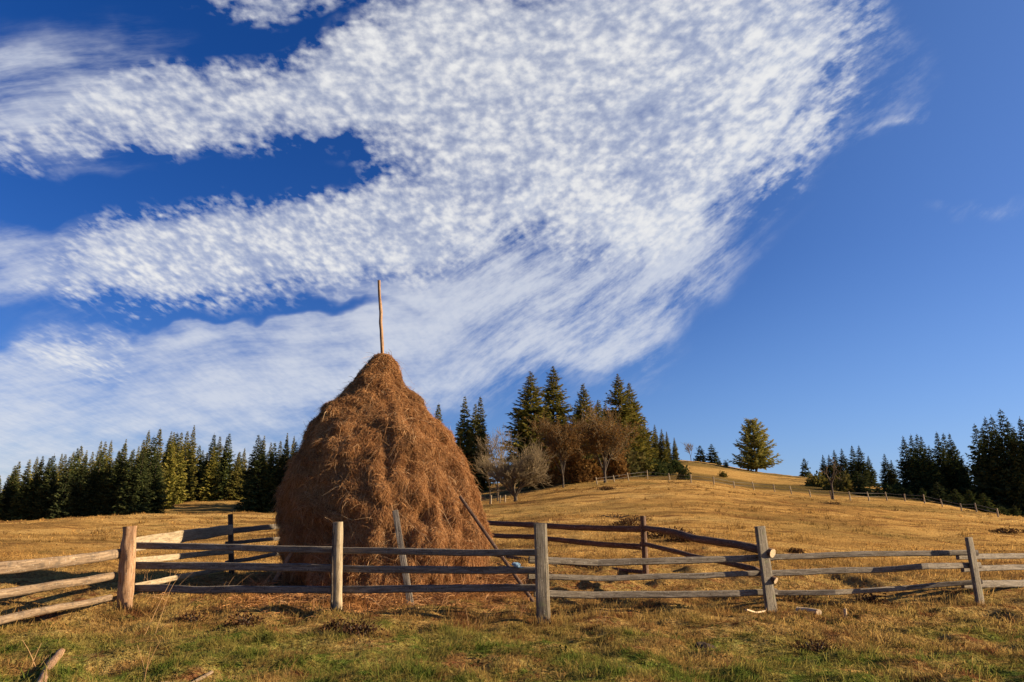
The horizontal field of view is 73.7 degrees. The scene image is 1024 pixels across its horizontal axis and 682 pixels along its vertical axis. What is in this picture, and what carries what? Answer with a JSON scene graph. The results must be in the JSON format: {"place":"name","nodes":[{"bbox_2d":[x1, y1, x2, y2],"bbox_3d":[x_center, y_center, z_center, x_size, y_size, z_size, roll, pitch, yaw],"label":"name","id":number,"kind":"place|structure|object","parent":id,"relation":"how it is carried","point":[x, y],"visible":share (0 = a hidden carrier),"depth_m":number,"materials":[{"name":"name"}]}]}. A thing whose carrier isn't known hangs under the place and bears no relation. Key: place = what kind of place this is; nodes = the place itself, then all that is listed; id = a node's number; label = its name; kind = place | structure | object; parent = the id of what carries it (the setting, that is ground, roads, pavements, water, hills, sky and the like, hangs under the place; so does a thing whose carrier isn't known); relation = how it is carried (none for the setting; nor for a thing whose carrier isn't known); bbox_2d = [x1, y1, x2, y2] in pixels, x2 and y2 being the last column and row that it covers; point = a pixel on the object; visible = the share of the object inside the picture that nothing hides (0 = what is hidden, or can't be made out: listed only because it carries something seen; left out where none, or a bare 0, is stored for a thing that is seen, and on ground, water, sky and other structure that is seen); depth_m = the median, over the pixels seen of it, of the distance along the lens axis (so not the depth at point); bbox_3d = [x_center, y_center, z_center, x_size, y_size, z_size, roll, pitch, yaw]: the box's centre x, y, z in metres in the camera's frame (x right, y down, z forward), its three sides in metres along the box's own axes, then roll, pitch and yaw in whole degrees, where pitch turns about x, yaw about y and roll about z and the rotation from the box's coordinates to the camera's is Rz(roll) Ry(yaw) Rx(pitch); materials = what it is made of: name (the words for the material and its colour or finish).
{"place":"outdoors","nodes":[
{"label":"outdoors","id":0,"kind":"place"},
{"bbox_2d":[0,460,1023,681],"bbox_3d":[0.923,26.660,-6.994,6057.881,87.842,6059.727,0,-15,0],"label":"ground","id":1,"kind":"structure","parent":0,"point":[703,471],"depth_m":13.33,"materials":[{"name":"brown plant"}]},
{"bbox_2d":[0,480,10,520],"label":"spruce tree","id":2,"kind":"object","parent":1,"relation":"on","point":[7,500],"visible":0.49,"depth_m":103.51,"materials":[{"name":"green plant"}]},
{"bbox_2d":[1,468,19,515],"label":"spruce tree","id":3,"kind":"object","parent":1,"relation":"on","point":[14,475],"visible":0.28,"depth_m":105.33,"materials":[{"name":"green plant"}]},
{"bbox_2d":[2,471,33,520],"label":"spruce tree","id":4,"kind":"object","parent":1,"relation":"on","point":[16,506],"visible":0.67,"depth_m":102.74,"materials":[{"name":"green plant"}]},
{"bbox_2d":[10,467,41,520],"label":"spruce tree","id":5,"kind":"object","parent":1,"relation":"on","point":[31,496],"visible":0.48,"depth_m":103.37,"materials":[{"name":"green plant"}]},
{"bbox_2d":[29,453,58,519],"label":"spruce tree","id":6,"kind":"object","parent":1,"relation":"on","point":[49,487],"visible":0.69,"depth_m":103.33,"materials":[{"name":"green plant"}]},
{"bbox_2d":[36,648,64,681],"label":"fallen log","id":7,"kind":"object","parent":1,"relation":"on","point":[55,657],"visible":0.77,"depth_m":6.23,"materials":[{"name":"brown wood"}]},
{"bbox_2d":[0,549,119,624],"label":"rail fence","id":8,"kind":"object","parent":1,"relation":"on","point":[20,566],"visible":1,"depth_m":9.25,"materials":[{"name":"brown wood"}]},
{"bbox_2d":[45,457,75,518],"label":"spruce tree","id":9,"kind":"object","parent":1,"relation":"on","point":[61,502],"visible":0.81,"depth_m":101.30,"materials":[{"name":"green plant"}]},
{"bbox_2d":[60,448,81,484],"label":"spruce tree","id":10,"kind":"object","parent":1,"relation":"on","point":[73,471],"visible":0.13,"depth_m":108.22,"materials":[{"name":"green plant"}]},
{"bbox_2d":[59,457,94,517],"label":"spruce tree","id":11,"kind":"object","parent":1,"relation":"on","point":[83,485],"visible":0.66,"depth_m":103.36,"materials":[{"name":"green plant"}]},
{"bbox_2d":[70,456,91,516],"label":"spruce tree","id":12,"kind":"object","parent":1,"relation":"on","point":[78,507],"visible":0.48,"depth_m":103.52,"materials":[{"name":"green plant"}]},
{"bbox_2d":[81,451,104,514],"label":"spruce tree","id":13,"kind":"object","parent":1,"relation":"on","point":[97,478],"visible":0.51,"depth_m":105.55,"materials":[{"name":"green plant"}]},
{"bbox_2d":[86,461,113,516],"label":"spruce tree","id":14,"kind":"object","parent":1,"relation":"on","point":[109,468],"visible":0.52,"depth_m":104.38,"materials":[{"name":"green plant"}]},
{"bbox_2d":[94,444,129,515],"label":"spruce tree","id":15,"kind":"object","parent":1,"relation":"on","point":[110,498],"visible":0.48,"depth_m":103.80,"materials":[{"name":"green plant"}]},
{"bbox_2d":[107,450,141,515],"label":"spruce tree","id":16,"kind":"object","parent":1,"relation":"on","point":[121,497],"visible":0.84,"depth_m":101.13,"materials":[{"name":"green plant"}]},
{"bbox_2d":[112,448,156,513],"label":"spruce tree","id":17,"kind":"object","parent":1,"relation":"on","point":[148,468],"visible":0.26,"depth_m":104.72,"materials":[{"name":"green plant"}]},
{"bbox_2d":[119,451,155,514],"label":"spruce tree","id":18,"kind":"object","parent":1,"relation":"on","point":[141,492],"visible":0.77,"depth_m":101.90,"materials":[{"name":"green plant"}]},
{"bbox_2d":[139,437,165,512],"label":"spruce tree","id":19,"kind":"object","parent":1,"relation":"on","point":[152,449],"visible":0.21,"depth_m":110.25,"materials":[{"name":"green plant"}]},
{"bbox_2d":[146,429,168,509],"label":"spruce tree","id":20,"kind":"object","parent":1,"relation":"on","point":[160,444],"visible":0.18,"depth_m":117.77,"materials":[{"name":"green plant"}]},
{"bbox_2d":[147,451,168,513],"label":"spruce tree","id":21,"kind":"object","parent":1,"relation":"on","point":[157,500],"visible":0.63,"depth_m":105.76,"materials":[{"name":"green plant"}]},
{"bbox_2d":[162,432,179,508],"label":"spruce tree","id":22,"kind":"object","parent":1,"relation":"on","point":[172,479],"visible":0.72,"depth_m":122.29,"materials":[{"name":"green plant"}]},
{"bbox_2d":[169,432,190,503],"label":"spruce tree","id":23,"kind":"object","parent":1,"relation":"on","point":[178,487],"visible":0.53,"depth_m":132.72,"materials":[{"name":"green plant"}]},
{"bbox_2d":[180,431,195,501],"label":"spruce tree","id":24,"kind":"object","parent":1,"relation":"on","point":[188,468],"visible":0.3,"depth_m":140.07,"materials":[{"name":"green plant"}]},
{"bbox_2d":[184,425,200,500],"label":"spruce tree","id":25,"kind":"object","parent":1,"relation":"on","point":[192,456],"visible":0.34,"depth_m":144.62,"materials":[{"name":"green plant"}]},
{"bbox_2d":[174,610,216,622],"bbox_3d":[-4.414,3.860,9.488,0.519,0.262,0.435,12,-19,-39],"label":"weed clump","id":26,"kind":"object","parent":1,"relation":"on","point":[193,616],"visible":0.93,"depth_m":9.43,"materials":[{"name":"brown plant"}]},
{"bbox_2d":[134,514,279,584],"bbox_3d":[-6.146,4.235,13.677,1.184,1.525,6.382,-1,-15,5],"label":"rail fence","id":27,"kind":"object","parent":1,"relation":"on","point":[182,536],"visible":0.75,"depth_m":13.43,"materials":[{"name":"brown wood"}]},
{"bbox_2d":[192,433,223,500],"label":"spruce tree","id":28,"kind":"object","parent":1,"relation":"on","point":[214,444],"visible":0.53,"depth_m":139.84,"materials":[{"name":"green plant"}]},
{"bbox_2d":[196,448,223,500],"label":"spruce tree","id":29,"kind":"object","parent":1,"relation":"on","point":[210,492],"visible":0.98,"depth_m":137.65,"materials":[{"name":"green plant"}]},
{"bbox_2d":[217,434,235,499],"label":"spruce tree","id":30,"kind":"object","parent":1,"relation":"on","point":[229,466],"visible":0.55,"depth_m":146.79,"materials":[{"name":"green plant"}]},
{"bbox_2d":[223,454,242,500],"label":"spruce tree","id":31,"kind":"object","parent":1,"relation":"on","point":[232,488],"visible":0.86,"depth_m":137.30,"materials":[{"name":"green plant"}]},
{"bbox_2d":[223,452,245,500],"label":"spruce tree","id":32,"kind":"object","parent":1,"relation":"on","point":[227,493],"visible":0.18,"depth_m":140.49,"materials":[{"name":"green plant"}]},
{"bbox_2d":[223,610,265,627],"bbox_3d":[-3.312,3.505,8.507,0.482,0.281,0.400,-5,-15,18],"label":"weed clump","id":33,"kind":"object","parent":1,"relation":"on","point":[249,621],"visible":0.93,"depth_m":8.50,"materials":[{"name":"brown plant"}]},
{"bbox_2d":[233,435,265,511],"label":"spruce tree","id":34,"kind":"object","parent":1,"relation":"on","point":[246,476],"visible":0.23,"depth_m":109.00,"materials":[{"name":"green plant"}]},
{"bbox_2d":[236,440,273,512],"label":"spruce tree","id":35,"kind":"object","parent":1,"relation":"on","point":[253,490],"visible":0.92,"depth_m":103.66,"materials":[{"name":"green plant"}]},
{"bbox_2d":[254,443,282,512],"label":"spruce tree","id":36,"kind":"object","parent":1,"relation":"on","point":[272,458],"visible":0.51,"depth_m":105.29,"materials":[{"name":"green plant"}]},
{"bbox_2d":[265,440,290,512],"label":"spruce tree","id":37,"kind":"object","parent":1,"relation":"on","point":[283,459],"visible":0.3,"depth_m":106.18,"materials":[{"name":"green plant"}]},
{"bbox_2d":[319,617,358,631],"bbox_3d":[-2.117,3.489,8.302,0.493,0.283,0.372,0,-15,0],"label":"weed clump","id":38,"kind":"object","parent":1,"relation":"on","point":[332,623],"visible":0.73,"depth_m":8.30,"materials":[{"name":"brown plant"}]},
{"bbox_2d":[82,560,619,625],"bbox_3d":[-2.488,4.915,14.194,9.576,1.001,10.564,0,-15,0],"label":"loose hay","id":39,"kind":"object","parent":1,"relation":"on","point":[392,598],"visible":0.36,"depth_m":11.53},
{"bbox_2d":[329,617,387,638],"bbox_3d":[-1.801,3.380,7.912,0.676,0.317,0.499,6,-16,-21],"label":"weed clump","id":40,"kind":"object","parent":1,"relation":"on","point":[360,630],"visible":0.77,"depth_m":7.90,"materials":[{"name":"brown plant"}]},
{"bbox_2d":[268,280,493,596],"bbox_3d":[-2.724,2.143,14.664,4.939,7.348,4.809,0,-15,0],"label":"haystack","id":41,"kind":"object","parent":1,"relation":"on","point":[378,446],"visible":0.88,"depth_m":12.93,"materials":[{"name":"brown plant"}]},
{"bbox_2d":[392,510,413,603],"bbox_3d":[-1.841,3.679,11.536,0.111,1.623,1.097,8,-16,-27],"label":"prop board","id":42,"kind":"object","parent":1,"relation":"on","point":[403,559],"visible":0.7,"depth_m":11.67,"materials":[{"name":"grey wood"}]},
{"bbox_2d":[23,571,863,680],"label":"dry stalks","id":43,"kind":"object","parent":1,"relation":"on","point":[261,594],"visible":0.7,"depth_m":8.31,"materials":[{"name":"beige plant"}]},
{"bbox_2d":[454,398,477,480],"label":"spruce tree","id":44,"kind":"object","parent":1,"relation":"on","point":[462,434],"visible":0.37,"depth_m":117.29,"materials":[{"name":"green plant"}]},
{"bbox_2d":[465,396,494,491],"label":"spruce tree","id":45,"kind":"object","parent":1,"relation":"on","point":[481,482],"visible":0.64,"depth_m":115.50,"materials":[{"name":"green plant"}]},
{"bbox_2d":[471,449,507,503],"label":"bare tree","id":46,"kind":"object","parent":1,"relation":"on","point":[477,469],"visible":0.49,"depth_m":74.31,"materials":[{"name":"brown plant"}]},
{"bbox_2d":[459,495,534,601],"bbox_3d":[-0.274,3.698,12.140,1.732,1.894,0.053,-10,-18,33],"label":"prop pole","id":47,"kind":"object","parent":1,"relation":"on","point":[504,560],"visible":0.73,"depth_m":12.25,"materials":[{"name":"brown wood"}]},
{"bbox_2d":[472,424,523,500],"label":"bare tree","id":48,"kind":"object","parent":1,"relation":"on","point":[495,447],"visible":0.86,"depth_m":82.21,"materials":[{"name":"brown plant"}]},
{"bbox_2d":[0,479,1023,574],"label":"field grass","id":49,"kind":"structure","parent":1,"relation":"on","point":[503,519],"depth_m":40.72,"materials":[{"name":"plant"}]},
{"bbox_2d":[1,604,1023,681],"bbox_3d":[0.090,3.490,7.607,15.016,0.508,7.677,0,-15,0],"label":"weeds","id":50,"kind":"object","parent":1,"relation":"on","point":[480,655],"visible":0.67,"depth_m":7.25,"materials":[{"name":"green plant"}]},
{"bbox_2d":[476,438,558,501],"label":"bare tree","id":51,"kind":"object","parent":1,"relation":"on","point":[525,469],"visible":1,"depth_m":68.03,"materials":[{"name":"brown plant"}]},
{"bbox_2d":[493,371,562,485],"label":"spruce tree","id":52,"kind":"object","parent":1,"relation":"on","point":[529,405],"visible":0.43,"depth_m":111.09,"materials":[{"name":"green plant"}]},
{"bbox_2d":[538,455,564,486],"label":"shrub","id":53,"kind":"object","parent":1,"relation":"on","point":[557,474],"visible":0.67,"depth_m":95.85,"materials":[{"name":"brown plant"}]},
{"bbox_2d":[98,589,1005,627],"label":"fence foot grass","id":54,"kind":"structure","parent":1,"relation":"on","point":[554,620],"depth_m":10.15,"materials":[{"name":"brown plant"}]},
{"bbox_2d":[529,366,580,467],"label":"spruce tree","id":55,"kind":"object","parent":1,"relation":"on","point":[552,395],"visible":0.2,"depth_m":118.37,"materials":[{"name":"green plant"}]},
{"bbox_2d":[524,410,590,487],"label":"leafy tree","id":56,"kind":"object","parent":1,"relation":"on","point":[563,438],"visible":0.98,"depth_m":90.61,"materials":[{"name":"brown plant"}]},
{"bbox_2d":[117,522,1023,625],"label":"rail fence","id":57,"kind":"object","parent":1,"relation":"on","point":[538,573],"visible":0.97,"depth_m":10.43,"materials":[{"name":"grey wood"}]},
{"bbox_2d":[558,454,593,483],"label":"shrub","id":58,"kind":"object","parent":1,"relation":"on","point":[578,473],"visible":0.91,"depth_m":95.00,"materials":[{"name":"brown plant"}]},
{"bbox_2d":[567,383,601,462],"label":"spruce tree","id":59,"kind":"object","parent":1,"relation":"on","point":[577,413],"visible":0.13,"depth_m":122.34,"materials":[{"name":"green plant"}]},
{"bbox_2d":[587,458,607,479],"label":"shrub","id":60,"kind":"object","parent":1,"relation":"on","point":[596,472],"visible":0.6,"depth_m":97.02,"materials":[{"name":"brown plant"}]},
{"bbox_2d":[565,399,648,482],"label":"leafy tree","id":61,"kind":"object","parent":1,"relation":"on","point":[599,441],"visible":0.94,"depth_m":92.71,"materials":[{"name":"brown plant"}]},
{"bbox_2d":[606,442,630,478],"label":"shrub","id":62,"kind":"object","parent":1,"relation":"on","point":[620,469],"visible":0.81,"depth_m":98.12,"materials":[{"name":"brown plant"}]},
{"bbox_2d":[602,440,644,476],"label":"shrub","id":63,"kind":"object","parent":1,"relation":"on","point":[630,458],"visible":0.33,"depth_m":102.16,"materials":[{"name":"green plant"}]},
{"bbox_2d":[608,517,639,525],"bbox_3d":[5.161,8.265,31.043,1.578,0.530,1.509,13,-20,-42],"label":"weed clump","id":64,"kind":"object","parent":1,"relation":"on","point":[624,522],"visible":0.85,"depth_m":30.86,"materials":[{"name":"brown plant"}]},
{"bbox_2d":[596,374,666,469],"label":"spruce tree","id":65,"kind":"object","parent":1,"relation":"on","point":[627,415],"visible":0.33,"depth_m":111.46,"materials":[{"name":"green plant"}]},
{"bbox_2d":[487,516,777,582],"bbox_3d":[1.467,4.803,15.853,0.890,1.420,11.801,8,-17,-29],"label":"rail fence","id":66,"kind":"object","parent":1,"relation":"on","point":[643,528],"visible":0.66,"depth_m":14.41,"materials":[{"name":"wood"}]},
{"bbox_2d":[620,383,658,462],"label":"spruce tree","id":67,"kind":"object","parent":1,"relation":"on","point":[637,410],"visible":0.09,"depth_m":115.30,"materials":[{"name":"green plant"}]},
{"bbox_2d":[628,449,655,474],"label":"shrub","id":68,"kind":"object","parent":1,"relation":"on","point":[641,462],"visible":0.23,"depth_m":105.88,"materials":[{"name":"green plant"}]},
{"bbox_2d":[645,458,669,475],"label":"shrub","id":69,"kind":"object","parent":1,"relation":"on","point":[658,471],"visible":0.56,"depth_m":107.88,"materials":[{"name":"green plant"}]},
{"bbox_2d":[656,429,669,463],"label":"spruce tree","id":70,"kind":"object","parent":1,"relation":"on","point":[661,448],"visible":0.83,"depth_m":148.53,"materials":[{"name":"green plant"}]},
{"bbox_2d":[675,464,691,479],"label":"shrub","id":71,"kind":"object","parent":1,"relation":"on","point":[683,472],"visible":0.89,"depth_m":98.12,"materials":[{"name":"green plant"}]},
{"bbox_2d":[706,444,720,463],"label":"spruce tree","id":72,"kind":"object","parent":1,"relation":"on","point":[712,458],"visible":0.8,"depth_m":172.88,"materials":[{"name":"green plant"}]},
{"bbox_2d":[727,418,782,471],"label":"spruce tree","id":73,"kind":"object","parent":1,"relation":"on","point":[757,456],"visible":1,"depth_m":155.49,"materials":[{"name":"green plant"}]},
{"bbox_2d":[595,470,998,516],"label":"field fence","id":74,"kind":"object","parent":1,"relation":"on","point":[830,495],"visible":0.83,"depth_m":87.07,"materials":[{"name":"wood"}]},
{"bbox_2d":[789,635,840,651],"bbox_3d":[3.378,3.440,7.669,0.573,0.259,0.426,0,-15,0],"label":"weed clump","id":75,"kind":"object","parent":1,"relation":"on","point":[817,647],"visible":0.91,"depth_m":7.63,"materials":[{"name":"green plant"}]},
{"bbox_2d":[804,470,829,487],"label":"shrub","id":76,"kind":"object","parent":1,"relation":"on","point":[815,481],"visible":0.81,"depth_m":115.23,"materials":[{"name":"green plant"}]},
{"bbox_2d":[820,459,840,499],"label":"bare tree","id":77,"kind":"object","parent":1,"relation":"on","point":[831,480],"visible":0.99,"depth_m":86.16,"materials":[{"name":"brown plant"}]},
{"bbox_2d":[821,470,854,491],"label":"shrub","id":78,"kind":"object","parent":1,"relation":"on","point":[841,485],"visible":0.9,"depth_m":105.23,"materials":[{"name":"green plant"}]},
{"bbox_2d":[837,449,851,482],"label":"spruce tree","id":79,"kind":"object","parent":1,"relation":"on","point":[843,463],"visible":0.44,"depth_m":143.94,"materials":[{"name":"green plant"}]},
{"bbox_2d":[845,446,857,483],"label":"spruce tree","id":80,"kind":"object","parent":1,"relation":"on","point":[851,466],"visible":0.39,"depth_m":138.07,"materials":[{"name":"green plant"}]},
{"bbox_2d":[850,445,877,487],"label":"spruce tree","id":81,"kind":"object","parent":1,"relation":"on","point":[860,466],"visible":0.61,"depth_m":133.53,"materials":[{"name":"green plant"}]},
{"bbox_2d":[851,475,876,495],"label":"spruce tree","id":82,"kind":"object","parent":1,"relation":"on","point":[864,489],"visible":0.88,"depth_m":100.57,"materials":[{"name":"green plant"}]},
{"bbox_2d":[854,593,892,605],"bbox_3d":[6.099,4.370,11.541,0.624,0.326,0.572,0,-15,0],"label":"weed clump","id":83,"kind":"object","parent":1,"relation":"on","point":[870,599],"visible":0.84,"depth_m":11.50,"materials":[{"name":"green plant"}]},
{"bbox_2d":[879,454,890,486],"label":"spruce tree","id":84,"kind":"object","parent":1,"relation":"on","point":[883,478],"visible":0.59,"depth_m":147.47,"materials":[{"name":"green plant"}]},
{"bbox_2d":[887,460,899,485],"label":"spruce tree","id":85,"kind":"object","parent":1,"relation":"on","point":[893,478],"visible":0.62,"depth_m":145.19,"materials":[{"name":"green plant"}]},
{"bbox_2d":[879,483,908,497],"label":"shrub","id":86,"kind":"object","parent":1,"relation":"on","point":[893,490],"visible":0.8,"depth_m":104.72,"materials":[{"name":"green plant"}]},
{"bbox_2d":[892,436,920,496],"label":"spruce tree","id":87,"kind":"object","parent":1,"relation":"on","point":[905,463],"visible":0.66,"depth_m":119.97,"materials":[{"name":"green plant"}]},
{"bbox_2d":[907,433,939,498],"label":"spruce tree","id":88,"kind":"object","parent":1,"relation":"on","point":[917,475],"visible":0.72,"depth_m":117.79,"materials":[{"name":"green plant"}]},
{"bbox_2d":[920,445,951,501],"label":"spruce tree","id":89,"kind":"object","parent":1,"relation":"on","point":[934,476],"visible":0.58,"depth_m":116.33,"materials":[{"name":"green plant"}]},
{"bbox_2d":[929,482,950,504],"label":"spruce tree","id":90,"kind":"object","parent":1,"relation":"on","point":[937,496],"visible":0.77,"depth_m":99.34,"materials":[{"name":"green plant"}]},
{"bbox_2d":[929,432,956,499],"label":"spruce tree","id":91,"kind":"object","parent":1,"relation":"on","point":[940,460],"visible":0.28,"depth_m":120.36,"materials":[{"name":"green plant"}]},
{"bbox_2d":[939,434,970,500],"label":"spruce tree","id":92,"kind":"object","parent":1,"relation":"on","point":[954,467],"visible":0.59,"depth_m":118.04,"materials":[{"name":"green plant"}]},
{"bbox_2d":[945,489,968,506],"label":"spruce tree","id":93,"kind":"object","parent":1,"relation":"on","point":[960,499],"visible":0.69,"depth_m":96.26,"materials":[{"name":"green plant"}]},
{"bbox_2d":[952,457,973,500],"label":"spruce tree","id":94,"kind":"object","parent":1,"relation":"on","point":[964,483],"visible":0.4,"depth_m":115.73,"materials":[{"name":"green plant"}]},
{"bbox_2d":[962,490,983,511],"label":"spruce tree","id":95,"kind":"object","parent":1,"relation":"on","point":[969,498],"visible":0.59,"depth_m":97.19,"materials":[{"name":"green plant"}]},
{"bbox_2d":[958,424,1012,506],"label":"spruce tree","id":96,"kind":"object","parent":1,"relation":"on","point":[977,453],"visible":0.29,"depth_m":110.49,"materials":[{"name":"green plant"}]},
{"bbox_2d":[977,493,996,512],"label":"spruce tree","id":97,"kind":"object","parent":1,"relation":"on","point":[985,502],"visible":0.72,"depth_m":95.14,"materials":[{"name":"green plant"}]},
{"bbox_2d":[971,416,1022,511],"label":"spruce tree","id":98,"kind":"object","parent":1,"relation":"on","point":[986,460],"visible":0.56,"depth_m":107.87,"materials":[{"name":"green plant"}]},
{"bbox_2d":[988,410,1023,514],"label":"spruce tree","id":99,"kind":"object","parent":1,"relation":"on","point":[1010,444],"visible":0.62,"depth_m":106.16,"materials":[{"name":"green plant"}]},
{"bbox_2d":[1006,416,1023,516],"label":"spruce tree","id":100,"kind":"object","parent":1,"relation":"on","point":[1020,475],"visible":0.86,"depth_m":104.78,"materials":[{"name":"green plant"}]},
{"bbox_2d":[0,0,1023,490],"label":"sky","id":101,"kind":"structure","parent":0,"point":[804,219],"materials":[{"name":"blue"}]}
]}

